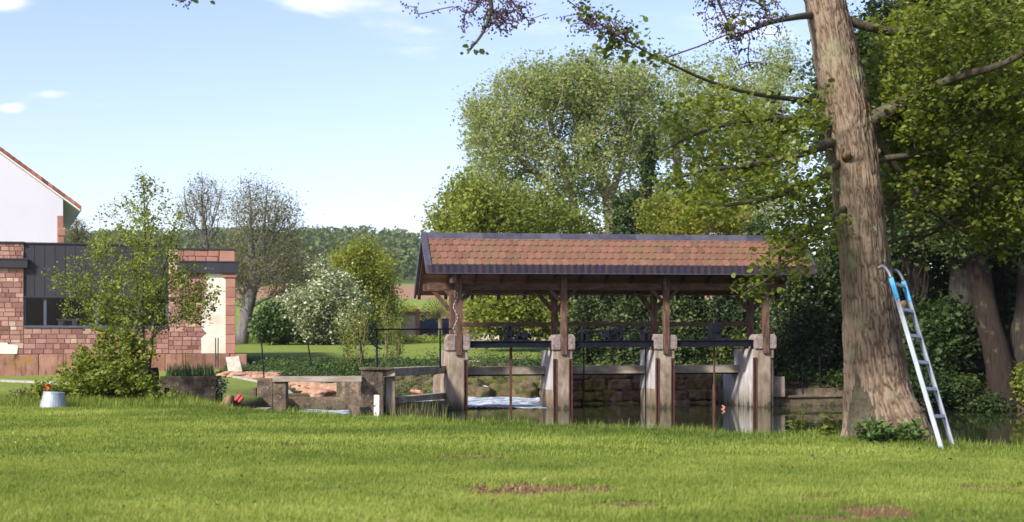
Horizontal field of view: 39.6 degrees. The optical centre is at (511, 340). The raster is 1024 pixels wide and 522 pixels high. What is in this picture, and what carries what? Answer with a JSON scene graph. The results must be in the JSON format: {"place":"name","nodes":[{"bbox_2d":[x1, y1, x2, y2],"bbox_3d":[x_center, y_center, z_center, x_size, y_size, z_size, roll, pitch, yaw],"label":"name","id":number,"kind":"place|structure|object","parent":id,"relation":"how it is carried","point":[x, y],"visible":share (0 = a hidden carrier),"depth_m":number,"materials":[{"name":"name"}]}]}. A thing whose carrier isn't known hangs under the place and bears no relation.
{"place":"outdoors","nodes":[
{"label":"outdoors","id":0,"kind":"place"},
{"bbox_2d":[297,397,545,416],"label":"stream water","id":1,"kind":"structure","parent":0,"point":[517,402],"depth_m":38.89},
{"bbox_2d":[512,382,538,397],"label":"mossy rock","id":2,"kind":"object","parent":1,"relation":"in","point":[525,389],"visible":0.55,"depth_m":42.89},
{"bbox_2d":[0,0,942,267],"label":"sky","id":3,"kind":"structure","parent":0,"point":[345,102],"materials":[{"name":"blue"}]},
{"bbox_2d":[0,251,1023,521],"bbox_3d":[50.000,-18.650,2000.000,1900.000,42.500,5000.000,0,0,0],"label":"ground","id":4,"kind":"structure","parent":0,"point":[236,387],"depth_m":39.88,"materials":[{"name":"plant"}]},
{"bbox_2d":[4,385,40,401],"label":"plant","id":5,"kind":"object","parent":4,"relation":"on","point":[22,393],"visible":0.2,"depth_m":24.37,"materials":[{"name":"green plant"}]},
{"bbox_2d":[0,379,66,385],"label":"lawn kerb","id":6,"kind":"structure","parent":4,"relation":"on","point":[21,381],"depth_m":38.08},
{"bbox_2d":[0,147,81,242],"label":"white house","id":7,"kind":"structure","parent":4,"relation":"on","point":[35,207],"depth_m":61.51,"materials":[{"name":"paint"}]},
{"bbox_2d":[27,377,55,403],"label":"poppy plant","id":8,"kind":"object","parent":4,"relation":"on","point":[42,386],"visible":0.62,"depth_m":24.10,"materials":[{"name":"green plant"}]},
{"bbox_2d":[40,391,65,407],"bbox_3d":[-7.392,0.977,22.900,0.455,0.334,0.456,0,0,0],"label":"zinc bucket","id":9,"kind":"object","parent":4,"relation":"on","point":[52,399],"visible":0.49,"depth_m":22.75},
{"bbox_2d":[64,216,94,242],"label":"bare tree","id":10,"kind":"object","parent":4,"relation":"on","point":[76,238],"visible":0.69,"depth_m":77.95,"materials":[{"name":"grey plant"}]},
{"bbox_2d":[47,322,176,401],"bbox_3d":[-7.014,0.495,25.012,2.231,1.656,1.820,0,0,0],"label":"garden shrub","id":11,"kind":"object","parent":4,"relation":"on","point":[127,374],"visible":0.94,"depth_m":24.70,"materials":[{"name":"green plant"}]},
{"bbox_2d":[0,241,246,375],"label":"sandstone building","id":12,"kind":"structure","parent":4,"relation":"on","point":[35,339],"depth_m":45.18,"materials":[{"name":"red stone"}]},
{"bbox_2d":[56,319,79,325],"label":"bench table","id":13,"kind":"object","parent":12,"relation":"in","point":[61,322],"visible":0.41,"depth_m":45.66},
{"bbox_2d":[23,298,168,327],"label":"window frame","id":14,"kind":"structure","parent":12,"relation":"in","point":[25,325],"depth_m":44.87,"materials":[{"name":"grey metal"}]},
{"bbox_2d":[0,390,248,408],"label":"garden tall grass","id":15,"kind":"structure","parent":4,"relation":"on","point":[89,402],"depth_m":23.58,"materials":[{"name":"plant"}]},
{"bbox_2d":[41,166,224,383],"bbox_3d":[-6.784,-1.021,25.591,3.264,4.299,2.119,0,0,0],"label":"young tree","id":16,"kind":"object","parent":4,"relation":"on","point":[155,294],"visible":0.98,"depth_m":25.48,"materials":[{"name":"green plant"}]},
{"bbox_2d":[151,367,159,390],"bbox_3d":[-6.525,0.837,25.999,0.255,0.713,0.261,0,0,-21],"label":"tree stump","id":17,"kind":"object","parent":4,"relation":"on","point":[156,369],"visible":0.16,"depth_m":25.93,"materials":[{"name":"plant"}]},
{"bbox_2d":[143,388,183,402],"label":"plant","id":18,"kind":"object","parent":4,"relation":"on","point":[161,392],"visible":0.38,"depth_m":24.49,"materials":[{"name":"green plant"}]},
{"bbox_2d":[160,360,221,401],"bbox_3d":[-6.064,0.808,26.850,1.065,0.891,0.508,0,0,0],"label":"stone trough","id":19,"kind":"object","parent":4,"relation":"on","point":[199,383],"visible":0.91,"depth_m":26.60,"materials":[{"name":"stone"}]},
{"bbox_2d":[172,171,239,276],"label":"bare tree","id":20,"kind":"object","parent":4,"relation":"on","point":[205,235],"visible":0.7,"depth_m":71.83,"materials":[{"name":"grey plant"}]},
{"bbox_2d":[211,373,231,402],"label":"trailing plant","id":21,"kind":"object","parent":4,"relation":"on","point":[221,384],"visible":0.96,"depth_m":26.62,"materials":[{"name":"green plant"}]},
{"bbox_2d":[220,394,233,406],"bbox_3d":[-5.068,1.101,25.195,0.287,0.332,0.257,0,0,0],"label":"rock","id":22,"kind":"object","parent":4,"relation":"on","point":[229,398],"visible":0.65,"depth_m":25.13,"materials":[{"name":"brown stone"}]},
{"bbox_2d":[226,356,242,371],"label":"leaning slab","id":23,"kind":"object","parent":4,"relation":"on","point":[234,363],"depth_m":43.87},
{"bbox_2d":[247,372,266,378],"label":"pink rubble","id":24,"kind":"object","parent":4,"relation":"on","point":[255,375],"visible":0.41,"depth_m":41.28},
{"bbox_2d":[212,169,328,343],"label":"bare tree","id":25,"kind":"object","parent":4,"relation":"on","point":[253,284],"visible":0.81,"depth_m":69.72,"materials":[{"name":"grey plant"}]},
{"bbox_2d":[245,286,302,344],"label":"evergreen bush","id":26,"kind":"object","parent":4,"relation":"on","point":[267,323],"visible":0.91,"depth_m":67.27,"materials":[{"name":"green plant"}]},
{"bbox_2d":[264,371,284,377],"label":"pink rubble","id":27,"kind":"object","parent":4,"relation":"on","point":[270,374],"visible":0.52,"depth_m":40.82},
{"bbox_2d":[251,376,362,410],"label":"stone wall","id":28,"kind":"structure","parent":4,"relation":"on","point":[272,392],"depth_m":31.95,"materials":[{"name":"stone"}]},
{"bbox_2d":[303,382,335,388],"bbox_3d":[-4.781,1.238,37.169,1.400,0.342,0.810,0,0,0],"label":"pink rubble","id":29,"kind":"object","parent":4,"relation":"on","point":[315,385],"visible":0.3,"depth_m":37.01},
{"bbox_2d":[308,389,335,396],"bbox_3d":[-4.775,1.364,35.955,0.552,0.313,0.834,0,0,44],"label":"pink rubble","id":30,"kind":"object","parent":4,"relation":"on","point":[320,392],"visible":0.63,"depth_m":35.69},
{"bbox_2d":[288,397,358,409],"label":"channel wall","id":31,"kind":"structure","parent":4,"relation":"on","point":[331,403],"depth_m":35.10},
{"bbox_2d":[271,254,378,344],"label":"blossom tree","id":32,"kind":"object","parent":4,"relation":"on","point":[322,308],"visible":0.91,"depth_m":67.04,"materials":[{"name":"white plant"}]},
{"bbox_2d":[291,320,381,343],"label":"evergreen bush","id":33,"kind":"object","parent":4,"relation":"on","point":[369,327],"visible":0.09,"depth_m":69.73,"materials":[{"name":"green plant"}]},
{"bbox_2d":[235,332,446,342],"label":"hedge foot","id":34,"kind":"object","parent":4,"relation":"on","point":[420,338],"visible":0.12,"depth_m":71.68},
{"bbox_2d":[336,382,360,403],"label":"retaining wall","id":35,"kind":"structure","parent":4,"relation":"on","point":[348,389],"depth_m":35.31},
{"bbox_2d":[336,309,361,361],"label":"sapling","id":36,"kind":"object","parent":4,"relation":"on","point":[347,341],"visible":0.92,"depth_m":46.76,"materials":[{"name":"green plant"}]},
{"bbox_2d":[347,299,374,364],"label":"sapling","id":37,"kind":"object","parent":4,"relation":"on","point":[360,327],"visible":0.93,"depth_m":46.45,"materials":[{"name":"green plant"}]},
{"bbox_2d":[320,228,412,336],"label":"yellow green tree","id":38,"kind":"object","parent":4,"relation":"on","point":[368,262],"visible":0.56,"depth_m":78.91,"materials":[{"name":"green plant"}]},
{"bbox_2d":[374,395,378,415],"bbox_3d":[-1.988,0.995,20.905,0.083,0.410,0.056,0,0,0],"label":"marker post","id":39,"kind":"object","parent":4,"relation":"on","point":[376,403],"visible":0.56,"depth_m":20.88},
{"bbox_2d":[373,293,400,362],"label":"sapling","id":40,"kind":"object","parent":4,"relation":"on","point":[386,326],"visible":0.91,"depth_m":46.54,"materials":[{"name":"green plant"}]},
{"bbox_2d":[388,310,407,358],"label":"sapling","id":41,"kind":"object","parent":4,"relation":"on","point":[399,342],"visible":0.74,"depth_m":47.94,"materials":[{"name":"green plant"}]},
{"bbox_2d":[348,400,449,415],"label":"weir wall","id":42,"kind":"structure","parent":4,"relation":"on","point":[359,408],"depth_m":33.49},
{"bbox_2d":[359,367,394,415],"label":"sluice block","id":43,"kind":"structure","parent":42,"relation":"on","point":[375,381],"depth_m":32.28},
{"bbox_2d":[383,366,445,375],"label":"walkway beam","id":44,"kind":"structure","parent":43,"relation":"on","point":[408,371],"depth_m":33.51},
{"bbox_2d":[369,328,451,367],"bbox_3d":[-2.306,0.172,33.459,0.244,0.964,2.812,0,0,40],"label":"hand rail","id":45,"kind":"object","parent":44,"relation":"attached to","point":[377,347],"visible":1,"depth_m":33.34,"materials":[{"name":"metal"}]},
{"bbox_2d":[395,393,445,402],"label":"wooden beam","id":46,"kind":"structure","parent":42,"relation":"on","point":[418,397],"depth_m":34.11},
{"bbox_2d":[395,383,412,395],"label":"mossy rock","id":47,"kind":"object","parent":4,"relation":"on","point":[405,385],"visible":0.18,"depth_m":43.15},
{"bbox_2d":[399,300,427,311],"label":"hedge tree","id":48,"kind":"object","parent":4,"relation":"on","point":[412,308],"visible":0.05,"depth_m":149.29,"materials":[{"name":"green plant"}]},
{"bbox_2d":[404,375,431,384],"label":"mossy rock","id":49,"kind":"object","parent":4,"relation":"on","point":[424,378],"visible":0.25,"depth_m":44.02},
{"bbox_2d":[388,397,448,418],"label":"reed clump","id":50,"kind":"object","parent":4,"relation":"on","point":[420,412],"visible":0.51,"depth_m":20.59,"materials":[{"name":"green plant"}]},
{"bbox_2d":[410,385,432,393],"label":"mossy rock","id":51,"kind":"object","parent":4,"relation":"on","point":[429,387],"visible":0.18,"depth_m":43.10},
{"bbox_2d":[215,355,637,382],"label":"ivy","id":52,"kind":"object","parent":4,"relation":"on","point":[297,366],"visible":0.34,"depth_m":45.93,"materials":[{"name":"green plant"}]},
{"bbox_2d":[10,405,843,521],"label":"fallen leaves","id":53,"kind":"object","parent":4,"relation":"on","point":[492,500],"visible":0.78,"depth_m":10.05,"materials":[{"name":"brown plant"}]},
{"bbox_2d":[420,296,448,335],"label":"pollard willow","id":54,"kind":"object","parent":4,"relation":"on","point":[439,314],"visible":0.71,"depth_m":77.73,"materials":[{"name":"yellow plant"}]},
{"bbox_2d":[64,223,828,280],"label":"forest","id":55,"kind":"object","parent":4,"relation":"on","point":[403,245],"visible":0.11,"depth_m":402.68,"materials":[{"name":"plant"}]},
{"bbox_2d":[392,306,547,340],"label":"garden house","id":56,"kind":"structure","parent":4,"relation":"on","point":[416,322],"depth_m":84.19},
{"bbox_2d":[420,314,448,336],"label":"window","id":57,"kind":"structure","parent":56,"relation":"in","point":[427,323],"depth_m":84.33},
{"bbox_2d":[468,378,483,385],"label":"mossy rock","id":58,"kind":"object","parent":4,"relation":"on","point":[473,380],"visible":0.24,"depth_m":43.93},
{"bbox_2d":[370,345,586,395],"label":"bank grass","id":59,"kind":"structure","parent":4,"relation":"on","point":[409,363],"depth_m":45.61,"materials":[{"name":"green plant"}]},
{"bbox_2d":[470,386,495,397],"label":"mossy rock","id":60,"kind":"object","parent":4,"relation":"on","point":[479,392],"visible":0.52,"depth_m":42.87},
{"bbox_2d":[475,376,507,385],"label":"mossy rock","id":61,"kind":"object","parent":4,"relation":"on","point":[501,380],"visible":0.31,"depth_m":44.12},
{"bbox_2d":[488,382,515,396],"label":"mossy rock","id":62,"kind":"object","parent":4,"relation":"on","point":[501,390],"visible":0.26,"depth_m":43.16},
{"bbox_2d":[0,400,1023,521],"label":"lawn grass","id":63,"kind":"structure","parent":4,"relation":"on","point":[750,484],"depth_m":11.68,"materials":[{"name":"plant"}]},
{"bbox_2d":[414,159,610,349],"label":"round green tree","id":64,"kind":"object","parent":4,"relation":"on","point":[479,207],"visible":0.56,"depth_m":56.79,"materials":[{"name":"green plant"}]},
{"bbox_2d":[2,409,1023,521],"bbox_3d":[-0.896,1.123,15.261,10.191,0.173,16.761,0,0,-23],"label":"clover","id":65,"kind":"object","parent":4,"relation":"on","point":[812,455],"visible":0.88,"depth_m":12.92,"materials":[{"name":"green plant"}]},
{"bbox_2d":[508,376,540,382],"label":"mossy rock","id":66,"kind":"object","parent":4,"relation":"on","point":[529,378],"visible":0.11,"depth_m":44.01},
{"bbox_2d":[446,47,616,311],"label":"willow tree","id":67,"kind":"object","parent":4,"relation":"on","point":[531,93],"visible":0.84,"depth_m":64.68,"materials":[{"name":"green plant"}]},
{"bbox_2d":[558,296,611,363],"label":"evergreen tree","id":68,"kind":"object","parent":4,"relation":"on","point":[588,307],"visible":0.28,"depth_m":46.59,"materials":[{"name":"green plant"}]},
{"bbox_2d":[172,0,1023,441],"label":"alder tree","id":69,"kind":"object","parent":4,"relation":"on","point":[850,122],"visible":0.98,"depth_m":15.60,"materials":[{"name":"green plant"}]},
{"bbox_2d":[175,397,1023,449],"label":"bank tall grass","id":70,"kind":"structure","parent":4,"relation":"on","point":[295,409],"depth_m":17.21,"materials":[{"name":"plant"}]},
{"bbox_2d":[536,41,682,233],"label":"poplar tree","id":71,"kind":"object","parent":4,"relation":"on","point":[636,86],"visible":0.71,"depth_m":64.72,"materials":[{"name":"green plant"}]},
{"bbox_2d":[414,232,816,409],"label":"sluice pavilion","id":72,"kind":"structure","parent":4,"relation":"on","point":[552,266],"depth_m":36.10,"materials":[{"name":"brown wood"}]},
{"bbox_2d":[499,322,533,408],"bbox_3d":[0.113,1.061,35.788,0.790,3.066,0.500,0,0,-10],"label":"flywheel winch","id":73,"kind":"object","parent":72,"relation":"on","point":[522,336],"visible":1,"depth_m":35.66,"materials":[{"name":"metal"}]},
{"bbox_2d":[453,290,736,333],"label":"string lights","id":74,"kind":"object","parent":72,"relation":"attached to","point":[567,294],"visible":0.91,"depth_m":36.51,"materials":[{"name":"white paint"}]},
{"bbox_2d":[579,317,650,407],"bbox_3d":[2.618,0.982,36.194,1.821,3.208,0.406,0,0,-10],"label":"twin rod winch","id":75,"kind":"object","parent":72,"relation":"on","point":[614,333],"visible":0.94,"depth_m":36.04,"materials":[{"name":"metal"}]},
{"bbox_2d":[704,316,731,406],"bbox_3d":[5.314,0.960,36.687,0.620,3.220,0.370,0,0,-10],"label":"box winch","id":76,"kind":"object","parent":72,"relation":"on","point":[714,331],"visible":0.98,"depth_m":36.63,"materials":[{"name":"metal"}]},
{"bbox_2d":[596,203,643,319],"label":"evergreen tree","id":77,"kind":"object","parent":4,"relation":"on","point":[625,224],"visible":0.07,"depth_m":51.78,"materials":[{"name":"green plant"}]},
{"bbox_2d":[588,296,661,365],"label":"evergreen tree","id":78,"kind":"object","parent":4,"relation":"on","point":[634,309],"visible":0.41,"depth_m":45.56,"materials":[{"name":"green plant"}]},
{"bbox_2d":[539,374,717,403],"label":"mossy wall","id":79,"kind":"structure","parent":4,"relation":"on","point":[609,389],"depth_m":38.88,"materials":[{"name":"stone"}]},
{"bbox_2d":[603,124,661,231],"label":"dead ivy tree","id":80,"kind":"object","parent":4,"relation":"on","point":[647,166],"visible":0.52,"depth_m":57.75,"materials":[{"name":"green plant"}]},
{"bbox_2d":[274,445,1018,521],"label":"soil crumbs","id":81,"kind":"object","parent":4,"relation":"on","point":[607,489],"visible":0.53,"depth_m":10.29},
{"bbox_2d":[646,296,722,364],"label":"shrub","id":82,"kind":"object","parent":4,"relation":"on","point":[684,309],"visible":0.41,"depth_m":44.51,"materials":[{"name":"green plant"}]},
{"bbox_2d":[615,186,768,234],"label":"yellow shrub","id":83,"kind":"object","parent":4,"relation":"on","point":[663,221],"visible":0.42,"depth_m":55.16,"materials":[{"name":"green plant"}]},
{"bbox_2d":[630,25,825,234],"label":"poplar tree","id":84,"kind":"object","parent":4,"relation":"on","point":[773,79],"visible":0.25,"depth_m":70.92,"materials":[{"name":"green plant"}]},
{"bbox_2d":[698,296,757,364],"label":"shrub","id":85,"kind":"object","parent":4,"relation":"on","point":[732,310],"visible":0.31,"depth_m":43.99,"materials":[{"name":"green plant"}]},
{"bbox_2d":[721,216,770,308],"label":"evergreen tree","id":86,"kind":"object","parent":4,"relation":"on","point":[752,228],"visible":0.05,"depth_m":53.85,"materials":[{"name":"green plant"}]},
{"bbox_2d":[754,298,786,368],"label":"laurel shrub","id":87,"kind":"object","parent":4,"relation":"on","point":[758,314],"visible":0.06,"depth_m":42.79,"materials":[{"name":"green plant"}]},
{"bbox_2d":[757,261,842,380],"bbox_3d":[8.103,-0.474,39.917,2.658,4.195,3.174,0,0,0],"label":"laurel shrub","id":88,"kind":"object","parent":4,"relation":"on","point":[795,318],"visible":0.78,"depth_m":39.33,"materials":[{"name":"green plant"}]},
{"bbox_2d":[783,405,816,433],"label":"nettle clump","id":89,"kind":"object","parent":4,"relation":"on","point":[800,426],"visible":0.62,"depth_m":16.51,"materials":[{"name":"green plant"}]},
{"bbox_2d":[773,388,843,405],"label":"quay wall","id":90,"kind":"structure","parent":4,"relation":"on","point":[817,397],"depth_m":37.41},
{"bbox_2d":[773,367,784,396],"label":"stepped block","id":91,"kind":"structure","parent":90,"relation":"on","point":[778,386],"depth_m":37.02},
{"bbox_2d":[814,407,842,435],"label":"nettle clump","id":92,"kind":"object","parent":4,"relation":"on","point":[831,428],"visible":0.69,"depth_m":16.19,"materials":[{"name":"green plant"}]},
{"bbox_2d":[818,370,843,387],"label":"bank plant","id":93,"kind":"object","parent":4,"relation":"on","point":[833,382],"visible":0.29,"depth_m":38.11,"materials":[{"name":"green plant"}]},
{"bbox_2d":[783,3,905,372],"bbox_3d":[9.979,-3.719,39.889,4.555,11.492,4.465,0,0,-41],"label":"wood thicket","id":94,"kind":"object","parent":4,"relation":"on","point":[860,40],"visible":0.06,"depth_m":39.50,"materials":[{"name":"green plant"}]},
{"bbox_2d":[804,238,905,373],"bbox_3d":[9.914,-0.524,40.922,3.906,5.663,4.877,0,0,0],"label":"wood thicket","id":95,"kind":"object","parent":4,"relation":"on","point":[840,361],"visible":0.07,"depth_m":39.84,"materials":[{"name":"green plant"}]},
{"bbox_2d":[851,413,892,443],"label":"weed clump","id":96,"kind":"object","parent":4,"relation":"on","point":[877,431],"visible":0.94,"depth_m":15.16,"materials":[{"name":"green plant"}]},
{"bbox_2d":[723,356,1022,408],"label":"bank growth","id":97,"kind":"object","parent":4,"relation":"on","point":[789,374],"visible":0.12,"depth_m":38.30,"materials":[{"name":"green plant"}]},
{"bbox_2d":[828,190,947,297],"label":"wood thicket","id":98,"kind":"object","parent":4,"relation":"on","point":[934,270],"depth_m":43.29,"materials":[{"name":"green plant"}]},
{"bbox_2d":[847,0,959,348],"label":"tree","id":99,"kind":"object","parent":4,"relation":"on","point":[916,274],"visible":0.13,"depth_m":37.52,"materials":[{"name":"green plant"}]},
{"bbox_2d":[890,415,933,442],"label":"weed clump","id":100,"kind":"object","parent":4,"relation":"on","point":[904,430],"visible":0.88,"depth_m":15.21,"materials":[{"name":"green plant"}]},
{"bbox_2d":[877,265,954,447],"bbox_3d":[4.322,0.161,15.211,0.497,1.989,1.385,0,0,-17],"label":"ladder","id":101,"kind":"object","parent":4,"relation":"on","point":[919,337],"visible":0.92,"depth_m":15.21,"materials":[{"name":"metal"}]},
{"bbox_2d":[909,366,929,406],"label":"bank plant","id":102,"kind":"object","parent":4,"relation":"on","point":[917,391],"visible":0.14,"depth_m":33.56,"materials":[{"name":"green plant"}]},
{"bbox_2d":[899,282,983,381],"bbox_3d":[10.974,0.304,37.116,2.718,3.664,4.911,0,0,0],"label":"wood thicket","id":103,"kind":"object","parent":4,"relation":"on","point":[949,338],"visible":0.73,"depth_m":35.55,"materials":[{"name":"green plant"}]},
{"bbox_2d":[880,0,1002,381],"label":"tree","id":104,"kind":"object","parent":4,"relation":"on","point":[958,276],"visible":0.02,"depth_m":37.14,"materials":[{"name":"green plant"}]},
{"bbox_2d":[876,0,1016,315],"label":"wood thicket","id":105,"kind":"object","parent":4,"relation":"on","point":[937,285],"visible":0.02,"depth_m":39.30,"materials":[{"name":"green plant"}]},
{"bbox_2d":[913,365,988,409],"bbox_3d":[10.719,1.205,35.183,1.927,1.208,2.210,0,0,0],"label":"bank plant","id":106,"kind":"object","parent":4,"relation":"on","point":[952,387],"visible":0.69,"depth_m":34.70,"materials":[{"name":"green plant"}]},
{"bbox_2d":[884,0,1023,410],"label":"tree","id":107,"kind":"object","parent":4,"relation":"on","point":[997,357],"visible":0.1,"depth_m":34.94,"materials":[{"name":"green plant"}]},
{"bbox_2d":[939,217,1011,348],"bbox_3d":[13.079,-6.029,39.349,5.009,14.874,7.160,0,0,-15],"label":"tree","id":108,"kind":"object","parent":4,"relation":"on","point":[1002,296],"depth_m":38.77,"materials":[{"name":"brown plant"}]},
{"bbox_2d":[947,389,1014,412],"bbox_3d":[11.355,1.599,34.603,1.414,0.820,2.354,0,0,0],"label":"bank plant","id":109,"kind":"object","parent":4,"relation":"on","point":[987,403],"visible":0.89,"depth_m":34.10,"materials":[{"name":"green plant"}]},
{"bbox_2d":[960,0,1023,369],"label":"tree","id":110,"kind":"object","parent":4,"relation":"on","point":[1017,340],"visible":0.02,"depth_m":35.39,"materials":[{"name":"green plant"}]},
{"bbox_2d":[985,360,1023,403],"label":"bank plant","id":111,"kind":"object","parent":4,"relation":"on","point":[1019,378],"visible":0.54,"depth_m":34.73,"materials":[{"name":"green plant"}]},
{"bbox_2d":[991,214,1018,328],"bbox_3d":[14.378,-1.726,37.144,3.093,7.802,5.269,0,0,0],"label":"wood thicket","id":112,"kind":"object","parent":4,"relation":"on","point":[1013,274],"visible":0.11,"depth_m":37.95,"materials":[{"name":"green plant"}]},
{"bbox_2d":[381,402,1023,446],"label":"pond water","id":113,"kind":"structure","parent":0,"point":[992,427],"depth_m":31.61,"materials":[{"name":"grey liquid"}]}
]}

